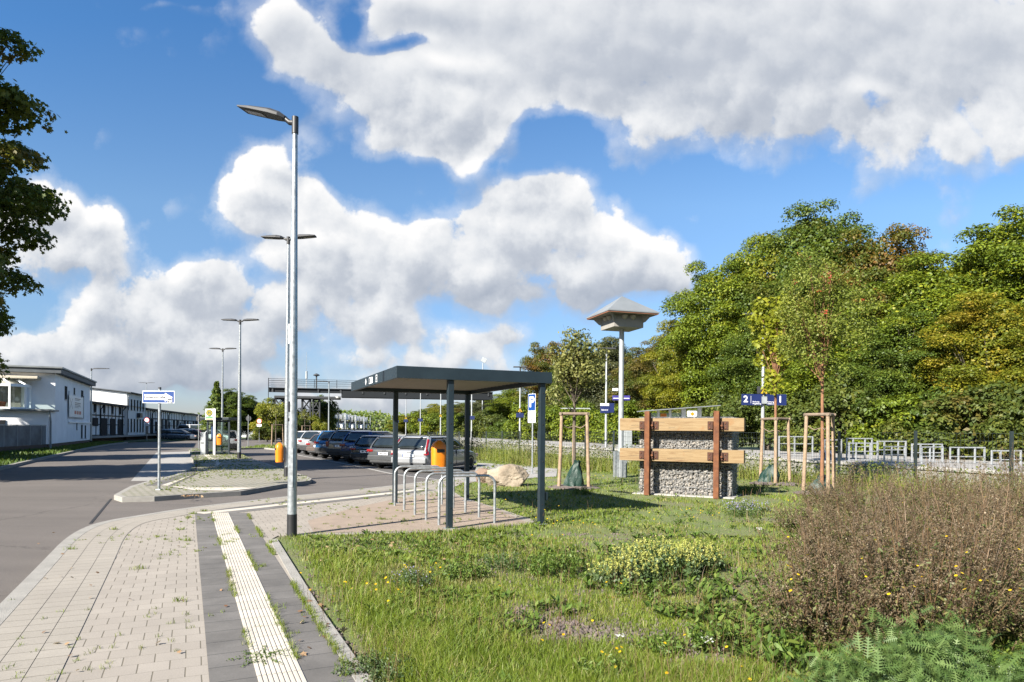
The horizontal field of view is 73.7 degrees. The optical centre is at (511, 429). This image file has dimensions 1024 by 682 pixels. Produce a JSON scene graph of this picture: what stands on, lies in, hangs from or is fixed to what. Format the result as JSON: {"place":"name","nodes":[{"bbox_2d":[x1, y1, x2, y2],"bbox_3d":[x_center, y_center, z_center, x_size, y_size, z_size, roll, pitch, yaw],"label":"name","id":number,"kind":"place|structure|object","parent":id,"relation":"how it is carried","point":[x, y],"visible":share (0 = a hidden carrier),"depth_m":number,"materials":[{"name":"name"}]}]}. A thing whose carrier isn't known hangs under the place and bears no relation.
{"place":"outdoors","nodes":[
{"label":"outdoors","id":0,"kind":"place"},
{"bbox_2d":[1,437,256,465],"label":"grass bank","id":1,"kind":"structure","parent":0,"point":[146,440],"depth_m":83.96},
{"bbox_2d":[0,424,46,451],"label":"panel fence","id":2,"kind":"object","parent":1,"relation":"on","point":[22,437],"visible":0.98,"depth_m":46.10,"materials":[{"name":"metal"}]},
{"bbox_2d":[0,27,71,383],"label":"maple tree","id":3,"kind":"object","parent":1,"relation":"on","point":[17,193],"visible":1,"depth_m":23.40,"materials":[{"name":"green plant"}]},
{"bbox_2d":[0,365,96,447],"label":"office building","id":4,"kind":"structure","parent":1,"relation":"on","point":[56,400],"depth_m":52.49,"materials":[{"name":"paint"}]},
{"bbox_2d":[0,440,123,465],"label":"bank grass","id":5,"kind":"structure","parent":1,"relation":"on","point":[9,455],"depth_m":42.86,"materials":[{"name":"green plant"}]},
{"bbox_2d":[92,387,202,440],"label":"warehouse","id":6,"kind":"structure","parent":1,"relation":"on","point":[117,415],"depth_m":85.28,"materials":[{"name":"paint"}]},
{"bbox_2d":[0,438,476,602],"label":"road","id":7,"kind":"structure","parent":0,"point":[62,497],"depth_m":19.19,"materials":[{"name":"asphalt"}]},
{"bbox_2d":[131,451,193,480],"bbox_3d":[-18.071,1.623,36.214,2.105,0.001,30.093,0,0,-26],"label":"zebra crossing","id":8,"kind":"object","parent":7,"relation":"on","point":[173,463],"visible":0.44,"depth_m":31.42,"materials":[{"name":"paint"}]},
{"bbox_2d":[268,352,492,440],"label":"footbridge","id":9,"kind":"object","parent":7,"relation":"on","point":[349,393],"visible":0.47,"depth_m":92.29,"materials":[{"name":"metal"}]},
{"bbox_2d":[297,451,476,478],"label":"parking bays","id":10,"kind":"object","parent":7,"relation":"on","point":[386,468],"visible":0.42,"depth_m":31.21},
{"bbox_2d":[367,436,404,467],"bbox_3d":[-4.665,0.999,31.879,2.160,1.469,4.740,0,0,24],"label":"parked car","id":11,"kind":"object","parent":10,"relation":"on","point":[380,456],"visible":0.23,"depth_m":29.95,"materials":[{"name":"paint"}]},
{"bbox_2d":[391,435,477,470],"bbox_3d":[-3.215,0.979,29.735,2.160,1.532,4.840,0,0,24],"label":"parked car","id":12,"kind":"object","parent":10,"relation":"on","point":[414,449],"visible":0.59,"depth_m":27.81,"materials":[{"name":"silver paint"}]},
{"bbox_2d":[56,477,545,681],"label":"pavement","id":13,"kind":"structure","parent":0,"point":[160,582],"depth_m":6.32,"materials":[{"name":"concrete"}]},
{"bbox_2d":[0,480,443,660],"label":"edge paving row","id":14,"kind":"object","parent":13,"relation":"on","point":[14,624],"visible":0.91,"depth_m":7.05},
{"bbox_2d":[0,479,443,624],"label":"pavement kerb","id":15,"kind":"structure","parent":13,"relation":"on","point":[21,591],"depth_m":8.06,"materials":[{"name":"concrete"}]},
{"bbox_2d":[0,480,444,681],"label":"edge paving row","id":16,"kind":"object","parent":13,"relation":"on","point":[22,656],"visible":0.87,"depth_m":6.17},
{"bbox_2d":[195,513,257,681],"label":"grey strip","id":17,"kind":"object","parent":13,"relation":"on","point":[224,636],"visible":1,"depth_m":5.92,"materials":[{"name":"concrete"}]},
{"bbox_2d":[22,480,457,681],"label":"edge paving row","id":18,"kind":"object","parent":13,"relation":"on","point":[50,659],"visible":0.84,"depth_m":6.04,"materials":[{"name":"concrete"}]},
{"bbox_2d":[212,513,306,681],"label":"tactile strip","id":19,"kind":"object","parent":13,"relation":"on","point":[255,611],"visible":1,"depth_m":6.02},
{"bbox_2d":[212,512,306,681],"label":"tactile strip ribs","id":20,"kind":"object","parent":19,"relation":"on","point":[269,644],"visible":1,"depth_m":5.97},
{"bbox_2d":[2,464,550,681],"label":"joint grass","id":21,"kind":"structure","parent":13,"relation":"on","point":[193,521],"depth_m":11.20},
{"bbox_2d":[229,513,354,681],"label":"grey strip","id":22,"kind":"object","parent":13,"relation":"on","point":[316,663],"visible":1,"depth_m":6.06,"materials":[{"name":"concrete"}]},
{"bbox_2d":[247,512,350,669],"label":"edge grass","id":23,"kind":"structure","parent":13,"relation":"on","point":[320,627],"depth_m":6.04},
{"bbox_2d":[270,539,371,681],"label":"edging kerb","id":24,"kind":"structure","parent":13,"relation":"on","point":[289,566],"depth_m":6.08,"materials":[{"name":"concrete"}]},
{"bbox_2d":[308,491,526,532],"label":"grit slab","id":25,"kind":"structure","parent":13,"relation":"on","point":[344,521],"depth_m":12.69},
{"bbox_2d":[351,366,551,528],"bbox_3d":[-1.423,0.311,13.469,2.763,2.675,4.400,0,0,-22],"label":"bicycle shelter","id":26,"kind":"object","parent":25,"relation":"on","point":[449,382],"visible":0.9,"depth_m":11.96,"materials":[{"name":"paint"}]},
{"bbox_2d":[0,0,1023,428],"label":"sky","id":27,"kind":"structure","parent":0,"point":[477,179],"materials":[{"name":"blue"}]},
{"bbox_2d":[376,430,781,444],"bbox_3d":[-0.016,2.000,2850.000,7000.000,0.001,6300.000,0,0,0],"label":"ground","id":28,"kind":"structure","parent":0,"point":[478,437],"depth_m":253.96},
{"bbox_2d":[114,449,311,501],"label":"island kerb","id":29,"kind":"structure","parent":28,"relation":"on","point":[119,497],"depth_m":17.44,"materials":[{"name":"concrete"}]},
{"bbox_2d":[120,448,306,496],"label":"traffic island","id":30,"kind":"structure","parent":29,"relation":"on","point":[223,480],"depth_m":21.71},
{"bbox_2d":[142,387,174,489],"bbox_3d":[-9.262,0.237,17.926,0.840,2.720,0.138,0,0,0],"label":"one way sign","id":31,"kind":"object","parent":30,"relation":"on","point":[159,396],"visible":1,"depth_m":17.86,"materials":[{"name":"metal"}]},
{"bbox_2d":[200,417,237,454],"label":"bus shelter","id":32,"kind":"object","parent":30,"relation":"on","point":[232,436],"visible":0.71,"depth_m":42.25,"materials":[{"name":"paint"}]},
{"bbox_2d":[144,448,308,491],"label":"island grass","id":33,"kind":"structure","parent":30,"relation":"on","point":[204,460],"depth_m":26.95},
{"bbox_2d":[261,234,316,476],"bbox_3d":[-7.645,-2.514,23.272,1.888,8.248,0.326,0,0,6],"label":"street lamp","id":34,"kind":"object","parent":30,"relation":"on","point":[288,238],"visible":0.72,"depth_m":23.19,"materials":[{"name":"metal"}]},
{"bbox_2d":[203,388,254,428],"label":"deciduous tree","id":35,"kind":"object","parent":28,"relation":"on","point":[230,399],"visible":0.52,"depth_m":98.88,"materials":[{"name":"green plant"}]},
{"bbox_2d":[249,397,299,441],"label":"bush","id":36,"kind":"object","parent":28,"relation":"on","point":[262,409],"visible":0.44,"depth_m":86.66,"materials":[{"name":"green plant"}]},
{"bbox_2d":[198,409,410,431],"bbox_3d":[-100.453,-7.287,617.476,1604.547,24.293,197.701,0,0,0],"label":"distant wood","id":37,"kind":"object","parent":28,"relation":"on","point":[376,419],"visible":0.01,"depth_m":549.36,"materials":[{"name":"green plant"}]},
{"bbox_2d":[406,409,437,434],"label":"bush","id":38,"kind":"object","parent":28,"relation":"on","point":[414,425],"visible":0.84,"depth_m":114.96,"materials":[{"name":"green plant"}]},
{"bbox_2d":[470,409,510,437],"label":"bush","id":39,"kind":"object","parent":28,"relation":"on","point":[485,421],"visible":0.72,"depth_m":91.75,"materials":[{"name":"green plant"}]},
{"bbox_2d":[482,389,526,419],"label":"deciduous tree","id":40,"kind":"object","parent":28,"relation":"on","point":[502,404],"visible":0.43,"depth_m":101.95,"materials":[{"name":"green plant"}]},
{"bbox_2d":[503,399,555,439],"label":"bush","id":41,"kind":"object","parent":28,"relation":"on","point":[512,425],"visible":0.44,"depth_m":71.75,"materials":[{"name":"green plant"}]},
{"bbox_2d":[513,340,564,422],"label":"deciduous tree","id":42,"kind":"object","parent":28,"relation":"on","point":[532,364],"visible":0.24,"depth_m":87.42,"materials":[{"name":"green plant"}]},
{"bbox_2d":[545,397,591,441],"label":"bush","id":43,"kind":"object","parent":28,"relation":"on","point":[566,418],"visible":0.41,"depth_m":67.12,"materials":[{"name":"green plant"}]},
{"bbox_2d":[566,402,607,442],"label":"bush","id":44,"kind":"object","parent":28,"relation":"on","point":[594,415],"visible":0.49,"depth_m":60.43,"materials":[{"name":"green plant"}]},
{"bbox_2d":[562,336,633,443],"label":"deciduous tree","id":45,"kind":"object","parent":28,"relation":"on","point":[595,394],"visible":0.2,"depth_m":74.31,"materials":[{"name":"green plant"}]},
{"bbox_2d":[589,399,662,444],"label":"bush","id":46,"kind":"object","parent":28,"relation":"on","point":[630,410],"visible":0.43,"depth_m":52.85,"materials":[{"name":"green plant"}]},
{"bbox_2d":[602,340,659,410],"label":"deciduous tree","id":47,"kind":"object","parent":28,"relation":"on","point":[635,367],"visible":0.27,"depth_m":62.41,"materials":[{"name":"green plant"}]},
{"bbox_2d":[636,318,723,413],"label":"deciduous tree","id":48,"kind":"object","parent":28,"relation":"on","point":[662,386],"visible":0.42,"depth_m":57.83,"materials":[{"name":"green plant"}]},
{"bbox_2d":[653,252,772,409],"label":"deciduous tree","id":49,"kind":"object","parent":28,"relation":"on","point":[697,303],"visible":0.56,"depth_m":55.02,"materials":[{"name":"green plant"}]},
{"bbox_2d":[686,390,769,447],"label":"bush","id":50,"kind":"object","parent":28,"relation":"on","point":[729,407],"visible":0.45,"depth_m":42.24,"materials":[{"name":"green plant"}]},
{"bbox_2d":[460,441,1023,487],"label":"platform","id":51,"kind":"structure","parent":28,"relation":"on","point":[818,468],"depth_m":24.59,"materials":[{"name":"concrete"}]},
{"bbox_2d":[398,434,1023,474],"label":"platform edge","id":52,"kind":"object","parent":51,"relation":"on","point":[797,458],"visible":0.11,"depth_m":26.76,"materials":[{"name":"concrete"}]},
{"bbox_2d":[741,312,786,453],"bbox_3d":[11.325,-2.076,30.882,2.000,6.470,0.564,0,0,0],"label":"platform lamp","id":53,"kind":"object","parent":52,"relation":"on","point":[760,398],"visible":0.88,"depth_m":30.64,"materials":[{"name":"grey metal"}]},
{"bbox_2d":[698,225,802,450],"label":"deciduous tree","id":54,"kind":"object","parent":28,"relation":"on","point":[767,262],"visible":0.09,"depth_m":54.30,"materials":[{"name":"green plant"}]},
{"bbox_2d":[700,303,801,450],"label":"deciduous tree","id":55,"kind":"object","parent":28,"relation":"on","point":[740,362],"visible":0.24,"depth_m":46.30,"materials":[{"name":"green plant"}]},
{"bbox_2d":[758,389,845,452],"bbox_3d":[16.633,-0.011,38.301,5.154,4.586,5.165,0,0,0],"label":"bush","id":56,"kind":"object","parent":28,"relation":"on","point":[796,409],"visible":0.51,"depth_m":37.94,"materials":[{"name":"green plant"}]},
{"bbox_2d":[732,197,894,380],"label":"deciduous tree","id":57,"kind":"object","parent":28,"relation":"on","point":[815,233],"visible":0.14,"depth_m":46.43,"materials":[{"name":"green plant"}]},
{"bbox_2d":[765,281,896,453],"bbox_3d":[18.970,-3.165,39.559,8.601,10.785,8.563,0,0,24],"label":"deciduous tree","id":58,"kind":"object","parent":28,"relation":"on","point":[803,377],"visible":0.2,"depth_m":38.28,"materials":[{"name":"green plant"}]},
{"bbox_2d":[797,372,895,453],"bbox_3d":[17.642,-0.365,35.632,5.321,5.379,5.333,0,0,35],"label":"bush","id":59,"kind":"object","parent":28,"relation":"on","point":[836,398],"visible":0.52,"depth_m":34.78,"materials":[{"name":"green plant"}]},
{"bbox_2d":[809,222,951,454],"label":"deciduous tree","id":60,"kind":"object","parent":28,"relation":"on","point":[867,258],"visible":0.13,"depth_m":40.74,"materials":[{"name":"green plant"}]},
{"bbox_2d":[843,387,924,456],"bbox_3d":[18.768,0.095,33.360,4.524,4.389,4.515,0,0,-16],"label":"bush","id":61,"kind":"object","parent":28,"relation":"on","point":[872,421],"visible":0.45,"depth_m":32.83,"materials":[{"name":"green plant"}]},
{"bbox_2d":[827,303,989,456],"bbox_3d":[20.247,-2.154,35.319,7.171,8.717,7.202,0,0,-3],"label":"deciduous tree","id":62,"kind":"object","parent":28,"relation":"on","point":[891,378],"visible":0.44,"depth_m":33.87,"materials":[{"name":"green plant"}]},
{"bbox_2d":[863,374,988,457],"bbox_3d":[20.017,-0.146,32.072,6.088,4.940,6.075,0,0,-43],"label":"bush","id":63,"kind":"object","parent":28,"relation":"on","point":[922,395],"visible":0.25,"depth_m":31.38,"materials":[{"name":"green plant"}]},
{"bbox_2d":[856,250,1021,389],"bbox_3d":[22.281,-3.645,35.947,9.343,11.799,9.303,0,0,-20],"label":"deciduous tree","id":64,"kind":"object","parent":28,"relation":"on","point":[918,280],"visible":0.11,"depth_m":35.32,"materials":[{"name":"green plant"}]},
{"bbox_2d":[903,385,1023,461],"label":"bush","id":65,"kind":"object","parent":28,"relation":"on","point":[951,424],"visible":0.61,"depth_m":27.41,"materials":[{"name":"green plant"}]},
{"bbox_2d":[907,289,1023,427],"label":"deciduous tree","id":66,"kind":"object","parent":28,"relation":"on","point":[963,368],"visible":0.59,"depth_m":30.63,"materials":[{"name":"green plant"}]},
{"bbox_2d":[914,203,1023,343],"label":"deciduous tree","id":67,"kind":"object","parent":28,"relation":"on","point":[1004,246],"visible":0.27,"depth_m":34.19,"materials":[{"name":"green plant"}]},
{"bbox_2d":[957,379,1023,461],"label":"bush","id":68,"kind":"object","parent":28,"relation":"on","point":[1011,394],"visible":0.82,"depth_m":26.21,"materials":[{"name":"green plant"}]},
{"bbox_2d":[274,442,1023,681],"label":"lawn","id":69,"kind":"structure","parent":0,"point":[720,530],"depth_m":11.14,"materials":[{"name":"plant"}]},
{"bbox_2d":[237,105,298,536],"bbox_3d":[-3.785,-1.724,10.626,1.036,6.728,0.319,0,0,16],"label":"street lamp","id":70,"kind":"object","parent":69,"relation":"on","point":[268,113],"visible":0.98,"depth_m":10.46,"materials":[{"name":"metal"}]},
{"bbox_2d":[331,646,429,681],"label":"prostrate weed","id":71,"kind":"object","parent":69,"relation":"on","point":[375,669],"visible":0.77,"depth_m":4.62,"materials":[{"name":"green plant"}]},
{"bbox_2d":[434,558,490,581],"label":"weed clump","id":72,"kind":"object","parent":69,"relation":"on","point":[453,570],"visible":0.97,"depth_m":7.51,"materials":[{"name":"green plant"}]},
{"bbox_2d":[485,464,529,486],"bbox_3d":[-0.160,1.398,20.286,1.314,0.801,0.832,0,0,-11],"label":"boulder","id":73,"kind":"object","parent":69,"relation":"on","point":[511,475],"visible":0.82,"depth_m":19.97,"materials":[{"name":"stone"}]},
{"bbox_2d":[298,532,791,678],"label":"soil clods","id":74,"kind":"object","parent":69,"relation":"on","point":[588,629],"visible":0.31,"depth_m":5.80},
{"bbox_2d":[522,543,581,579],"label":"weed clump","id":75,"kind":"object","parent":69,"relation":"on","point":[549,561],"visible":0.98,"depth_m":7.75,"materials":[{"name":"green plant"}]},
{"bbox_2d":[557,412,589,486],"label":"tree stakes","id":76,"kind":"object","parent":69,"relation":"on","point":[561,414],"visible":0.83,"depth_m":19.55,"materials":[{"name":"brown wood"}]},
{"bbox_2d":[545,326,612,462],"bbox_3d":[1.806,-0.631,19.898,2.128,4.692,2.223,0,0,23],"label":"young tree","id":77,"kind":"object","parent":69,"relation":"on","point":[573,367],"visible":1,"depth_m":19.45,"materials":[{"name":"green plant"}]},
{"bbox_2d":[586,296,659,477],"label":"bird house","id":78,"kind":"structure","parent":69,"relation":"on","point":[621,315],"depth_m":24.14,"materials":[{"name":"metal"}]},
{"bbox_2d":[587,550,661,587],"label":"mignonette plant","id":79,"kind":"object","parent":69,"relation":"on","point":[605,565],"visible":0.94,"depth_m":7.31,"materials":[{"name":"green plant"}]},
{"bbox_2d":[612,577,671,600],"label":"weed clump","id":80,"kind":"object","parent":69,"relation":"on","point":[624,590],"visible":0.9,"depth_m":6.87,"materials":[{"name":"green plant"}]},
{"bbox_2d":[610,535,703,581],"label":"mignonette plant","id":81,"kind":"object","parent":69,"relation":"on","point":[648,552],"visible":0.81,"depth_m":7.66,"materials":[{"name":"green plant"}]},
{"bbox_2d":[299,476,1017,681],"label":"dry stalks","id":82,"kind":"object","parent":69,"relation":"on","point":[558,616],"visible":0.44,"depth_m":6.00,"materials":[{"name":"plant"}]},
{"bbox_2d":[627,629,691,658],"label":"weed clump","id":83,"kind":"object","parent":69,"relation":"on","point":[672,647],"visible":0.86,"depth_m":5.10,"materials":[{"name":"green plant"}]},
{"bbox_2d":[301,470,1023,681],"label":"weed rosettes","id":84,"kind":"object","parent":69,"relation":"on","point":[716,610],"visible":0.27,"depth_m":6.65,"materials":[{"name":"green plant"}]},
{"bbox_2d":[620,411,744,498],"bbox_3d":[4.261,0.604,17.380,3.150,2.160,0.400,0,0,27],"label":"timber buffer stop","id":85,"kind":"object","parent":69,"relation":"on","point":[647,454],"visible":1,"depth_m":17.31,"materials":[{"name":"brown wood"}]},
{"bbox_2d":[632,417,741,498],"bbox_3d":[4.650,0.721,18.046,2.600,2.132,1.400,0,0,27],"label":"gabion","id":86,"kind":"object","parent":69,"relation":"on","point":[693,479],"visible":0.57,"depth_m":17.65,"materials":[{"name":"stone"}]},
{"bbox_2d":[656,537,725,574],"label":"mignonette plant","id":87,"kind":"object","parent":69,"relation":"on","point":[708,556],"visible":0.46,"depth_m":8.07,"materials":[{"name":"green plant"}]},
{"bbox_2d":[683,614,738,655],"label":"weed clump","id":88,"kind":"object","parent":69,"relation":"on","point":[699,642],"visible":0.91,"depth_m":5.18,"materials":[{"name":"green plant"}]},
{"bbox_2d":[422,432,1023,502],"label":"fence","id":89,"kind":"object","parent":69,"relation":"on","point":[611,465],"visible":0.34,"depth_m":24.48,"materials":[{"name":"metal"}]},
{"bbox_2d":[428,431,1023,487],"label":"fence","id":90,"kind":"object","parent":69,"relation":"on","point":[1011,436],"visible":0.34,"depth_m":21.67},
{"bbox_2d":[457,444,1023,504],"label":"dry tall grass","id":91,"kind":"structure","parent":69,"relation":"on","point":[582,460],"depth_m":27.32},
{"bbox_2d":[742,291,804,416],"bbox_3d":[8.487,-1.362,21.947,1.894,6.258,1.898,0,0,36],"label":"young tree","id":92,"kind":"object","parent":69,"relation":"on","point":[759,318],"visible":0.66,"depth_m":21.73,"materials":[{"name":"green plant"}]},
{"bbox_2d":[759,417,790,482],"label":"tree stakes","id":93,"kind":"object","parent":69,"relation":"on","point":[775,419],"visible":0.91,"depth_m":21.87,"materials":[{"name":"brown wood"}]},
{"bbox_2d":[751,624,821,675],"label":"tall weed","id":94,"kind":"object","parent":69,"relation":"on","point":[791,651],"visible":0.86,"depth_m":4.59,"materials":[{"name":"green plant"}]},
{"bbox_2d":[765,496,849,534],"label":"dried shrub","id":95,"kind":"object","parent":69,"relation":"on","point":[791,528],"visible":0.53,"depth_m":11.26,"materials":[{"name":"brown plant"}]},
{"bbox_2d":[801,413,835,490],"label":"tree stakes","id":96,"kind":"object","parent":69,"relation":"on","point":[827,415],"visible":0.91,"depth_m":18.56,"materials":[{"name":"brown wood"}]},
{"bbox_2d":[724,511,929,654],"bbox_3d":[2.392,1.163,5.239,1.663,1.072,1.319,0,0,-32],"label":"dried shrub","id":97,"kind":"object","parent":69,"relation":"on","point":[835,611],"visible":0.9,"depth_m":5.13,"materials":[{"name":"brown plant"}]},
{"bbox_2d":[771,245,888,483],"bbox_3d":[8.467,-1.657,18.438,2.976,6.848,2.985,0,0,0],"label":"young tree","id":98,"kind":"object","parent":69,"relation":"on","point":[822,324],"visible":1,"depth_m":18.22,"materials":[{"name":"green plant"}]},
{"bbox_2d":[790,471,871,508],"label":"dried shrub","id":99,"kind":"object","parent":69,"relation":"on","point":[810,488],"visible":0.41,"depth_m":14.89,"materials":[{"name":"brown plant"}]},
{"bbox_2d":[765,483,952,583],"bbox_3d":[3.864,1.163,7.723,1.888,1.112,1.759,0,0,0],"label":"dried shrub","id":100,"kind":"object","parent":69,"relation":"on","point":[839,535],"visible":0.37,"depth_m":7.64,"materials":[{"name":"brown plant"}]},
{"bbox_2d":[799,461,940,535],"bbox_3d":[6.008,1.086,11.379,1.991,1.290,2.279,0,0,34],"label":"dried shrub","id":101,"kind":"object","parent":69,"relation":"on","point":[849,510],"visible":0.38,"depth_m":11.36,"materials":[{"name":"brown plant"}]},
{"bbox_2d":[785,631,1003,681],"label":"fern","id":102,"kind":"object","parent":69,"relation":"on","point":[829,670],"visible":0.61,"depth_m":4.00,"materials":[{"name":"green plant"}]},
{"bbox_2d":[790,476,1023,655],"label":"dried shrub","id":103,"kind":"object","parent":69,"relation":"on","point":[938,596],"visible":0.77,"depth_m":5.14,"materials":[{"name":"brown plant"}]},
{"bbox_2d":[832,605,1023,681],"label":"fern","id":104,"kind":"object","parent":69,"relation":"on","point":[949,651],"visible":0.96,"depth_m":3.89,"materials":[{"name":"green plant"}]},
{"bbox_2d":[844,461,1023,579],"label":"dried shrub","id":105,"kind":"object","parent":69,"relation":"on","point":[917,528],"visible":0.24,"depth_m":8.02,"materials":[{"name":"brown plant"}]},
{"bbox_2d":[879,453,1021,525],"bbox_3d":[8.001,1.038,12.502,2.523,1.429,2.357,0,0,0],"label":"dried shrub","id":106,"kind":"object","parent":69,"relation":"on","point":[940,487],"visible":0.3,"depth_m":12.45,"materials":[{"name":"brown plant"}]},
{"bbox_2d":[919,464,1023,644],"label":"dried shrub","id":107,"kind":"object","parent":69,"relation":"on","point":[1020,566],"visible":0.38,"depth_m":5.69,"materials":[{"name":"brown plant"}]},
{"bbox_2d":[944,463,1023,561],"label":"dried shrub","id":108,"kind":"object","parent":69,"relation":"on","point":[1013,516],"visible":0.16,"depth_m":8.74,"materials":[{"name":"brown plant"}]},
{"bbox_2d":[955,442,1023,521],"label":"dried shrub","id":109,"kind":"object","parent":69,"relation":"on","point":[1014,479],"visible":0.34,"depth_m":13.25,"materials":[{"name":"brown plant"}]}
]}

